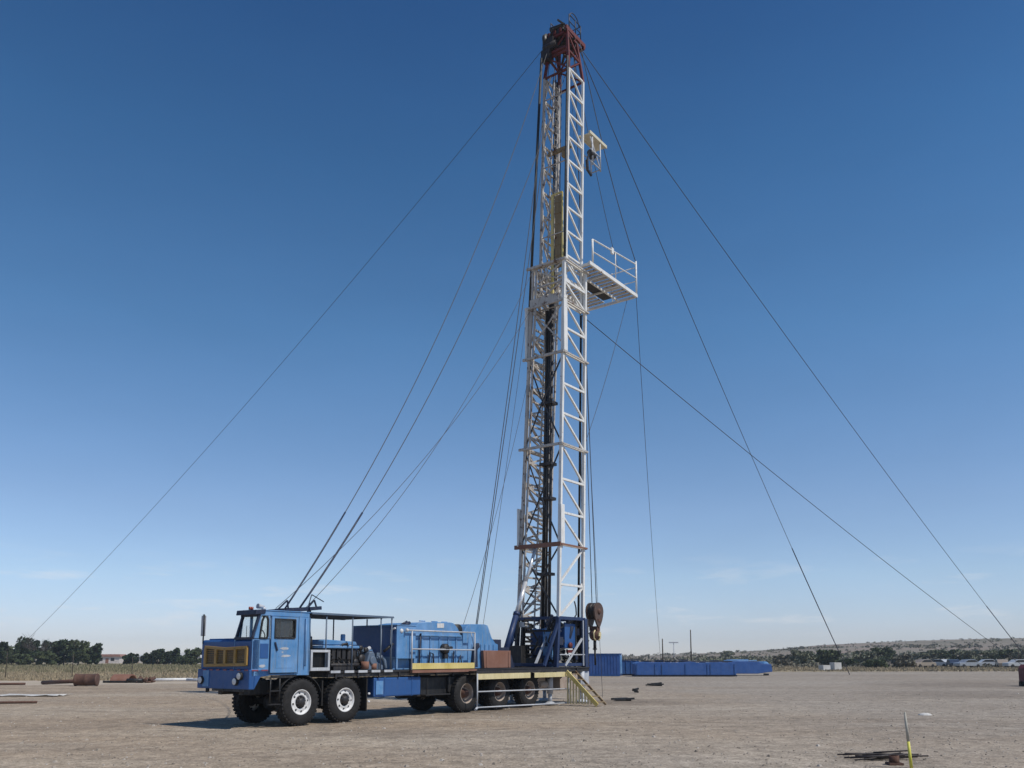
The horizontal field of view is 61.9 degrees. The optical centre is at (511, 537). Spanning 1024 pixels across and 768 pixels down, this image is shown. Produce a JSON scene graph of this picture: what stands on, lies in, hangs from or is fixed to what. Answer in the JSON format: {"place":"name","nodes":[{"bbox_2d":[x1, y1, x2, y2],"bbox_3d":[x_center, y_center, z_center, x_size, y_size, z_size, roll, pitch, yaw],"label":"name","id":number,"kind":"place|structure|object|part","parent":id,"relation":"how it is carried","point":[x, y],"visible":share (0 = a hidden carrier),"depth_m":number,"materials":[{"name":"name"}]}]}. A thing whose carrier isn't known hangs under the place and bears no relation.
{"place":"outdoors","nodes":[
{"label":"outdoors","id":0,"kind":"place"},
{"bbox_2d":[0,680,196,684],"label":"sandy verge","id":1,"kind":"structure","parent":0,"point":[31,682],"depth_m":62.55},
{"bbox_2d":[41,679,72,683],"bbox_3d":[-30.150,9.636,56.812,4.649,0.426,0.257,-6,-10,37],"label":"pipe","id":2,"kind":"object","parent":1,"relation":"on","point":[57,681],"visible":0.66,"depth_m":56.74,"materials":[{"name":"metal"}]},
{"bbox_2d":[103,674,146,682],"bbox_3d":[-27.921,10.259,61.933,2.861,0.620,1.575,0,-8,3],"label":"rusted trough","id":3,"kind":"object","parent":1,"relation":"on","point":[124,678],"visible":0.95,"depth_m":61.29,"materials":[{"name":"brown metal"}]},
{"bbox_2d":[136,676,155,682],"bbox_3d":[-26.517,10.307,61.800,1.275,0.527,1.272,1,-8,-10],"label":"scrap pile","id":4,"kind":"object","parent":1,"relation":"on","point":[149,679],"visible":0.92,"depth_m":61.66,"materials":[{"name":"metal"}]},
{"bbox_2d":[153,678,186,680],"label":"pipe","id":5,"kind":"object","parent":1,"relation":"on","point":[170,679],"visible":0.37,"depth_m":65.59,"materials":[{"name":"white metal"}]},
{"bbox_2d":[186,678,197,680],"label":"pipe","id":6,"kind":"object","parent":1,"relation":"on","point":[191,679],"visible":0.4,"depth_m":65.42,"materials":[{"name":"white metal"}]},
{"bbox_2d":[0,667,448,680],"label":"dry grass","id":7,"kind":"structure","parent":0,"point":[32,675],"depth_m":82.54,"materials":[{"name":"beige plant"}]},
{"bbox_2d":[2,659,1005,680],"bbox_3d":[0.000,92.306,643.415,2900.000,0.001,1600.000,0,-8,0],"label":"ground","id":8,"kind":"structure","parent":0,"point":[772,671],"depth_m":111.18,"materials":[{"name":"soil"}]},
{"bbox_2d":[0,641,9,664],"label":"tree","id":9,"kind":"object","parent":8,"relation":"on","point":[4,647],"visible":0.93,"depth_m":184.14,"materials":[{"name":"green plant"}]},
{"bbox_2d":[7,644,15,664],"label":"tree","id":10,"kind":"object","parent":8,"relation":"on","point":[10,651],"visible":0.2,"depth_m":187.37,"materials":[{"name":"green plant"}]},
{"bbox_2d":[4,653,33,664],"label":"bush","id":11,"kind":"object","parent":8,"relation":"on","point":[22,659],"visible":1,"depth_m":169.18,"materials":[{"name":"green plant"}]},
{"bbox_2d":[12,636,40,662],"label":"tree","id":12,"kind":"object","parent":8,"relation":"on","point":[21,649],"visible":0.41,"depth_m":179.74,"materials":[{"name":"green plant"}]},
{"bbox_2d":[20,633,51,658],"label":"tree","id":13,"kind":"object","parent":8,"relation":"on","point":[30,650],"visible":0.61,"depth_m":177.74,"materials":[{"name":"green plant"}]},
{"bbox_2d":[34,650,57,664],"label":"bush","id":14,"kind":"object","parent":8,"relation":"on","point":[49,657],"visible":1,"depth_m":173.34,"materials":[{"name":"green plant"}]},
{"bbox_2d":[41,639,66,664],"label":"tree","id":15,"kind":"object","parent":8,"relation":"on","point":[54,643],"visible":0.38,"depth_m":183.23,"materials":[{"name":"green plant"}]},
{"bbox_2d":[52,639,68,664],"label":"tree","id":16,"kind":"object","parent":8,"relation":"on","point":[62,653],"visible":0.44,"depth_m":182.64,"materials":[{"name":"green plant"}]},
{"bbox_2d":[64,639,91,664],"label":"tree","id":17,"kind":"object","parent":8,"relation":"on","point":[81,655],"visible":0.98,"depth_m":178.92,"materials":[{"name":"green plant"}]},
{"bbox_2d":[85,643,103,663],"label":"tree","id":18,"kind":"object","parent":8,"relation":"on","point":[95,651],"visible":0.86,"depth_m":181.85,"materials":[{"name":"green plant"}]},
{"bbox_2d":[0,663,200,673],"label":"green weeds","id":19,"kind":"object","parent":8,"relation":"on","point":[85,666],"visible":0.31,"depth_m":127.92,"materials":[{"name":"green plant"}]},
{"bbox_2d":[99,654,125,662],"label":"house","id":20,"kind":"structure","parent":8,"relation":"on","point":[111,658],"depth_m":254.53,"materials":[{"name":"ceramic"}]},
{"bbox_2d":[122,652,138,664],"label":"bush","id":21,"kind":"object","parent":8,"relation":"on","point":[127,659],"visible":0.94,"depth_m":197.01,"materials":[{"name":"green plant"}]},
{"bbox_2d":[141,652,150,664],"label":"bush","id":22,"kind":"object","parent":8,"relation":"on","point":[144,656],"visible":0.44,"depth_m":193.24,"materials":[{"name":"green plant"}]},
{"bbox_2d":[147,648,169,664],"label":"tree","id":23,"kind":"object","parent":8,"relation":"on","point":[155,656],"visible":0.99,"depth_m":191.08,"materials":[{"name":"green plant"}]},
{"bbox_2d":[159,650,171,663],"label":"tree","id":24,"kind":"object","parent":8,"relation":"on","point":[167,660],"visible":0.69,"depth_m":192.81,"materials":[{"name":"green plant"}]},
{"bbox_2d":[168,647,181,664],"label":"tree","id":25,"kind":"object","parent":8,"relation":"on","point":[174,654],"visible":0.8,"depth_m":191.40,"materials":[{"name":"green plant"}]},
{"bbox_2d":[176,656,192,664],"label":"bush","id":26,"kind":"object","parent":8,"relation":"on","point":[181,660],"visible":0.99,"depth_m":183.39,"materials":[{"name":"green plant"}]},
{"bbox_2d":[183,647,201,664],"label":"tree","id":27,"kind":"object","parent":8,"relation":"on","point":[195,654],"visible":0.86,"depth_m":187.22,"materials":[{"name":"green plant"}]},
{"bbox_2d":[690,630,691,660],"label":"utility pole","id":28,"kind":"object","parent":8,"relation":"on","point":[690,646],"visible":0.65,"depth_m":123.93,"materials":[{"name":"grey wood"}]},
{"bbox_2d":[772,654,792,665],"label":"bush","id":29,"kind":"object","parent":8,"relation":"on","point":[782,659],"visible":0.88,"depth_m":182.09,"materials":[{"name":"green plant"}]},
{"bbox_2d":[788,649,816,663],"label":"tree","id":30,"kind":"object","parent":8,"relation":"on","point":[800,656],"visible":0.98,"depth_m":172.18,"materials":[{"name":"green plant"}]},
{"bbox_2d":[818,665,830,670],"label":"crate","id":31,"kind":"object","parent":8,"relation":"on","point":[824,667],"visible":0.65,"depth_m":116.23,"materials":[{"name":"white metal"}]},
{"bbox_2d":[813,649,842,664],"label":"tree","id":32,"kind":"object","parent":8,"relation":"on","point":[824,657],"visible":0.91,"depth_m":179.79,"materials":[{"name":"green plant"}]},
{"bbox_2d":[830,662,841,669],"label":"crate","id":33,"kind":"object","parent":8,"relation":"on","point":[835,665],"visible":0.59,"depth_m":118.27,"materials":[{"name":"white metal"}]},
{"bbox_2d":[838,658,858,666],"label":"bush","id":34,"kind":"object","parent":8,"relation":"on","point":[848,661],"visible":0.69,"depth_m":157.18,"materials":[{"name":"green plant"}]},
{"bbox_2d":[862,659,888,667],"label":"bush","id":35,"kind":"object","parent":8,"relation":"on","point":[876,663],"visible":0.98,"depth_m":147.28,"materials":[{"name":"green plant"}]},
{"bbox_2d":[772,665,1017,671],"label":"pale weeds","id":36,"kind":"object","parent":8,"relation":"on","point":[889,668],"visible":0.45,"depth_m":124.70,"materials":[{"name":"beige plant"}]},
{"bbox_2d":[890,653,915,667],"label":"bush","id":37,"kind":"object","parent":8,"relation":"on","point":[899,661],"visible":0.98,"depth_m":147.43,"materials":[{"name":"green plant"}]},
{"bbox_2d":[911,659,935,667],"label":"parked car","id":38,"kind":"object","parent":8,"relation":"on","point":[920,663],"visible":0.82,"depth_m":147.72,"materials":[{"name":"beige paint"}]},
{"bbox_2d":[930,659,946,666],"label":"parked car","id":39,"kind":"object","parent":8,"relation":"on","point":[940,662],"visible":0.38,"depth_m":155.33,"materials":[{"name":"white paint"}]},
{"bbox_2d":[946,659,959,666],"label":"parked car","id":40,"kind":"object","parent":8,"relation":"on","point":[950,662],"visible":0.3,"depth_m":151.75,"materials":[{"name":"paint"}]},
{"bbox_2d":[953,659,981,667],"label":"parked car","id":41,"kind":"object","parent":8,"relation":"on","point":[969,662],"visible":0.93,"depth_m":146.72,"materials":[{"name":"silver metal"}]},
{"bbox_2d":[978,659,994,664],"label":"parked car","id":42,"kind":"object","parent":8,"relation":"on","point":[987,661],"visible":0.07,"depth_m":157.50,"materials":[{"name":"white paint"}]},
{"bbox_2d":[995,659,1009,666],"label":"parked car","id":43,"kind":"object","parent":8,"relation":"on","point":[998,662],"visible":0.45,"depth_m":149.57,"materials":[{"name":"beige paint"}]},
{"bbox_2d":[1002,659,1023,667],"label":"parked car","id":44,"kind":"object","parent":8,"relation":"on","point":[1012,663],"visible":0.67,"depth_m":144.62,"materials":[{"name":"white paint"}]},
{"bbox_2d":[0,671,1023,767],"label":"gravel yard","id":45,"kind":"structure","parent":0,"point":[948,689],"depth_m":22.63,"materials":[{"name":"beige gravel"}]},
{"bbox_2d":[0,683,25,684],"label":"pipe","id":46,"kind":"object","parent":45,"relation":"on","point":[12,683],"visible":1,"depth_m":56.60,"materials":[{"name":"metal"}]},
{"bbox_2d":[0,701,36,703],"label":"pole on ground","id":47,"kind":"object","parent":45,"relation":"on","point":[9,702],"visible":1,"depth_m":34.13,"materials":[{"name":"metal"}]},
{"bbox_2d":[0,694,68,695],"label":"crumpled sheet","id":48,"kind":"object","parent":45,"relation":"on","point":[34,694],"visible":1,"depth_m":40.66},
{"bbox_2d":[73,673,99,685],"bbox_3d":[-27.460,9.202,55.054,1.420,0.800,0.800,1,-8,-6],"label":"rusty drum","id":49,"kind":"object","parent":45,"relation":"on","point":[86,679],"visible":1,"depth_m":54.76,"materials":[{"name":"metal"}]},
{"bbox_2d":[197,548,589,725],"bbox_3d":[-2.417,2.796,29.445,2.898,6.358,17.197,-6,-10,36],"label":"rig truck","id":50,"kind":"object","parent":45,"relation":"on","point":[475,663],"visible":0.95,"depth_m":26.00,"materials":[{"name":"metal"}]},
{"bbox_3d":[-6.086,2.876,22.836,0.088,1.480,0.880,-6,-10,36],"label":"door","id":51,"kind":"part","parent":50,"relation":"part of","materials":[{"name":"blue paint"}]},
{"bbox_2d":[509,13,637,666],"bbox_3d":[2.767,-9.398,38.513,2.785,30.131,7.255,-6,-10,36],"label":"derrick mast","id":52,"kind":"object","parent":50,"relation":"on","point":[558,40],"visible":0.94,"depth_m":37.03,"materials":[{"name":"white metal"}]},
{"bbox_2d":[11,49,542,655],"bbox_3d":[-20.375,-5.891,54.547,55.853,30.468,0.022,-6,-10,37],"label":"guy wire","id":53,"kind":"object","parent":52,"relation":"attached to","point":[265,381],"visible":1,"depth_m":49.05,"materials":[{"name":"metal"}]},
{"bbox_2d":[276,310,530,607],"bbox_3d":[-2.989,-3.952,30.971,0.018,13.663,13.235,-6,-10,35],"label":"guy wire","id":54,"kind":"object","parent":52,"relation":"attached to","point":[410,474],"visible":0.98,"depth_m":29.98,"materials":[{"name":"metal"}]},
{"bbox_2d":[284,54,546,608],"bbox_3d":[-2.197,-10.663,31.653,0.051,27.382,15.223,-5,-9,32],"label":"guy wire","id":55,"kind":"object","parent":52,"relation":"attached to","point":[306,575],"visible":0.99,"depth_m":27.91,"materials":[{"name":"metal"}]},
{"bbox_2d":[307,271,532,605],"bbox_3d":[-2.436,-4.904,30.846,0.018,15.513,13.238,-5,-9,30],"label":"guy wire","id":56,"kind":"object","parent":52,"relation":"attached to","point":[423,464],"visible":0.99,"depth_m":29.07,"materials":[{"name":"metal"}]},
{"bbox_2d":[299,44,575,607],"bbox_3d":[-1.449,-10.578,31.817,0.060,27.104,15.358,-6,-10,35],"label":"guy wire","id":57,"kind":"object","parent":52,"relation":"attached to","point":[326,568],"visible":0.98,"depth_m":27.61,"materials":[{"name":"metal"}]},
{"bbox_2d":[463,386,526,623],"bbox_3d":[-0.522,-1.772,33.302,0.017,10.528,5.912,-3,-9,23],"label":"winch line","id":58,"kind":"object","parent":52,"relation":"attached to","point":[497,508],"visible":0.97,"depth_m":33.20,"materials":[{"name":"metal"}]},
{"bbox_2d":[483,331,524,623],"bbox_3d":[-0.251,-2.986,34.442,0.017,14.605,4.312,-4,-9,25],"label":"winch line","id":59,"kind":"object","parent":52,"relation":"attached to","point":[504,480],"visible":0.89,"depth_m":34.22,"materials":[{"name":"metal"}]},
{"bbox_2d":[476,62,549,623],"bbox_3d":[0.305,-10.130,35.271,0.031,27.627,6.691,-4,-9,28],"label":"winch line","id":60,"kind":"object","parent":52,"relation":"attached to","point":[512,355],"visible":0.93,"depth_m":34.25,"materials":[{"name":"metal"}]},
{"bbox_2d":[477,56,556,623],"bbox_3d":[0.469,-10.116,35.367,0.030,27.627,6.496,-5,-9,32],"label":"winch line","id":61,"kind":"object","parent":52,"relation":"attached to","point":[515,356],"visible":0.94,"depth_m":34.31,"materials":[{"name":"metal"}]},
{"bbox_2d":[579,273,581,492],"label":"hoist line","id":62,"kind":"object","parent":52,"relation":"hanging from","point":[581,456],"visible":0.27,"depth_m":37.09,"materials":[{"name":"metal"}]},
{"bbox_2d":[575,67,591,599],"bbox_3d":[3.258,-10.099,39.153,0.034,26.201,1.139,-5,-9,31],"label":"hoist line","id":63,"kind":"object","parent":52,"relation":"hanging from","point":[586,416],"visible":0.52,"depth_m":38.44,"materials":[{"name":"metal"}]},
{"bbox_2d":[574,61,596,602],"bbox_3d":[3.364,-10.056,39.463,0.032,26.202,1.269,-7,-11,40],"label":"hoist line","id":64,"kind":"object","parent":52,"relation":"hanging from","point":[589,429],"visible":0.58,"depth_m":38.74,"materials":[{"name":"metal"}]},
{"bbox_2d":[585,602,602,664],"bbox_3d":[3.662,4.274,37.773,0.600,2.751,0.800,-6,-10,36],"label":"travelling block","id":65,"kind":"object","parent":64,"relation":"hanging from","point":[593,612],"depth_m":37.67,"materials":[{"name":"metal"}]},
{"bbox_2d":[571,89,602,696],"bbox_3d":[3.416,-7.949,39.580,0.016,30.341,2.070,-6,-10,39],"label":"tugger line","id":66,"kind":"object","parent":52,"relation":"hanging from","point":[588,421],"visible":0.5,"depth_m":39.04,"materials":[{"name":"metal"}]},
{"bbox_2d":[573,53,618,270],"bbox_3d":[4.044,-18.042,41.008,0.023,9.959,3.646,-7,-11,41],"label":"platform stay","id":67,"kind":"object","parent":52,"relation":"attached to","point":[596,174],"visible":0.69,"depth_m":41.01,"materials":[{"name":"metal"}]},
{"bbox_2d":[586,301,626,439],"bbox_3d":[4.323,-7.666,38.928,0.021,8.130,4.292,-6,-10,35],"label":"platform stay","id":68,"kind":"object","parent":52,"relation":"attached to","point":[609,366],"visible":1,"depth_m":39.20,"materials":[{"name":"metal"}]},
{"bbox_2d":[580,44,635,260],"bbox_3d":[4.580,-18.225,40.604,3.772,9.713,0.031,7,-11,-41],"label":"platform stay","id":69,"kind":"object","parent":52,"relation":"attached to","point":[604,152],"visible":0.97,"depth_m":40.44,"materials":[{"name":"metal"}]},
{"bbox_2d":[636,298,661,670],"bbox_3d":[10.279,1.001,61.978,0.025,18.892,45.997,-2,-8,11],"label":"escape line","id":70,"kind":"object","parent":52,"relation":"attached to","point":[646,463],"visible":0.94,"depth_m":50.44,"materials":[{"name":"metal"}]},
{"bbox_2d":[578,46,849,674],"bbox_3d":[19.107,-4.391,64.427,0.084,30.305,62.746,-5,-9,31],"label":"guy wire","id":71,"kind":"object","parent":52,"relation":"attached to","point":[712,365],"visible":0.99,"depth_m":54.33,"materials":[{"name":"metal"}]},
{"bbox_2d":[544,284,1018,662],"bbox_3d":[23.085,0.124,55.739,56.813,18.905,0.037,7,-10,-39],"label":"guy wire","id":72,"kind":"object","parent":52,"relation":"attached to","point":[780,478],"visible":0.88,"depth_m":49.64,"materials":[{"name":"metal"}]},
{"bbox_2d":[577,43,1023,654],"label":"guy wire","id":73,"kind":"object","parent":52,"relation":"attached to","point":[785,335],"visible":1,"depth_m":49.14,"materials":[{"name":"metal"}]},
{"bbox_2d":[565,670,606,706],"bbox_3d":[2.836,5.779,32.711,1.461,1.351,0.690,-6,-10,36],"label":"access stair","id":74,"kind":"object","parent":45,"relation":"on","point":[581,688],"visible":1,"depth_m":32.56,"materials":[{"name":"yellow metal"}]},
{"bbox_2d":[589,653,621,675],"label":"steel container","id":75,"kind":"object","parent":45,"relation":"on","point":[608,664],"visible":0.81,"depth_m":82.83,"materials":[{"name":"blue metal"}]},
{"bbox_2d":[620,656,621,673],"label":"door","id":76,"kind":"structure","parent":75,"relation":"in","point":[620,656],"depth_m":83.46,"materials":[{"name":"blue paint"}]},
{"bbox_2d":[611,697,634,700],"bbox_3d":[4.730,6.909,36.382,0.987,0.136,0.565,0,-8,0],"label":"scrap plank","id":77,"kind":"object","parent":45,"relation":"on","point":[623,699],"visible":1,"depth_m":36.21,"materials":[{"name":"black wood"}]},
{"bbox_2d":[622,659,639,674],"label":"mud pit","id":78,"kind":"object","parent":45,"relation":"on","point":[626,667],"visible":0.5,"depth_m":86.52,"materials":[{"name":"blue paint"}]},
{"bbox_2d":[646,682,663,685],"bbox_3d":[9.201,9.465,54.951,1.207,0.242,0.659,0,-8,0],"label":"timber scrap","id":79,"kind":"object","parent":45,"relation":"on","point":[655,684],"visible":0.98,"depth_m":54.79,"materials":[{"name":"black wood"}]},
{"bbox_2d":[631,659,736,675],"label":"mud tank","id":80,"kind":"object","parent":45,"relation":"on","point":[683,667],"visible":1,"depth_m":81.45,"materials":[{"name":"blue metal"}]},
{"bbox_2d":[723,659,771,674],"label":"flat trailer","id":81,"kind":"object","parent":45,"relation":"on","point":[744,666],"visible":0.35,"depth_m":85.57,"materials":[{"name":"blue paint"}]},
{"bbox_2d":[837,750,928,765],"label":"rusty bars","id":82,"kind":"object","parent":45,"relation":"on","point":[893,758],"visible":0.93,"depth_m":15.45,"materials":[{"name":"metal"}]},
{"bbox_2d":[904,712,912,767],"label":"marker stake","id":83,"kind":"object","parent":45,"relation":"on","point":[908,745],"visible":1,"depth_m":14.39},
{"bbox_2d":[1018,664,1023,685],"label":"pump skid","id":84,"kind":"object","parent":45,"relation":"on","point":[1021,673],"visible":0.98,"depth_m":54.79,"materials":[{"name":"red paint"}]},
{"bbox_2d":[0,0,1023,657],"label":"sky","id":85,"kind":"structure","parent":0,"point":[188,188],"materials":[{"name":"blue"}]},
{"bbox_2d":[559,638,1023,665],"bbox_3d":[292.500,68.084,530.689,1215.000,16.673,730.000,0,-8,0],"label":"hills","id":86,"kind":"structure","parent":0,"point":[985,647],"depth_m":429.00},
{"bbox_2d":[720,650,734,657],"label":"tree","id":87,"kind":"object","parent":86,"relation":"on","point":[727,653],"visible":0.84,"depth_m":326.01,"materials":[{"name":"green plant"}]},
{"bbox_2d":[560,638,1023,667],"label":"scrub","id":88,"kind":"object","parent":86,"relation":"on","point":[807,664],"visible":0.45,"depth_m":364.68,"materials":[{"name":"plant"}]},
{"bbox_2d":[681,637,1022,663],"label":"dark scrub","id":89,"kind":"object","parent":86,"relation":"on","point":[770,661],"visible":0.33,"depth_m":299.11,"materials":[{"name":"green plant"}]},
{"bbox_2d":[852,650,879,662],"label":"tree","id":90,"kind":"object","parent":86,"relation":"on","point":[864,655],"visible":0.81,"depth_m":196.94,"materials":[{"name":"green plant"}]},
{"bbox_2d":[869,646,897,661],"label":"tree","id":91,"kind":"object","parent":86,"relation":"on","point":[887,653],"visible":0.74,"depth_m":206.78,"materials":[{"name":"green plant"}]},
{"bbox_2d":[912,649,942,658],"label":"tree","id":92,"kind":"object","parent":86,"relation":"on","point":[928,654],"visible":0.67,"depth_m":211.68,"materials":[{"name":"green plant"}]},
{"bbox_2d":[933,649,960,659],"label":"tree","id":93,"kind":"object","parent":86,"relation":"on","point":[950,653],"visible":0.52,"depth_m":207.78,"materials":[{"name":"green plant"}]},
{"bbox_2d":[955,650,998,660],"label":"tree","id":94,"kind":"object","parent":86,"relation":"on","point":[973,654],"visible":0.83,"depth_m":201.97,"materials":[{"name":"green plant"}]},
{"bbox_2d":[982,649,1014,659],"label":"tree","id":95,"kind":"object","parent":86,"relation":"on","point":[1002,655],"visible":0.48,"depth_m":200.92,"materials":[{"name":"green plant"}]},
{"bbox_2d":[1008,648,1023,658],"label":"tree","id":96,"kind":"object","parent":86,"relation":"on","point":[1014,654],"visible":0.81,"depth_m":197.36,"materials":[{"name":"green plant"}]}
]}

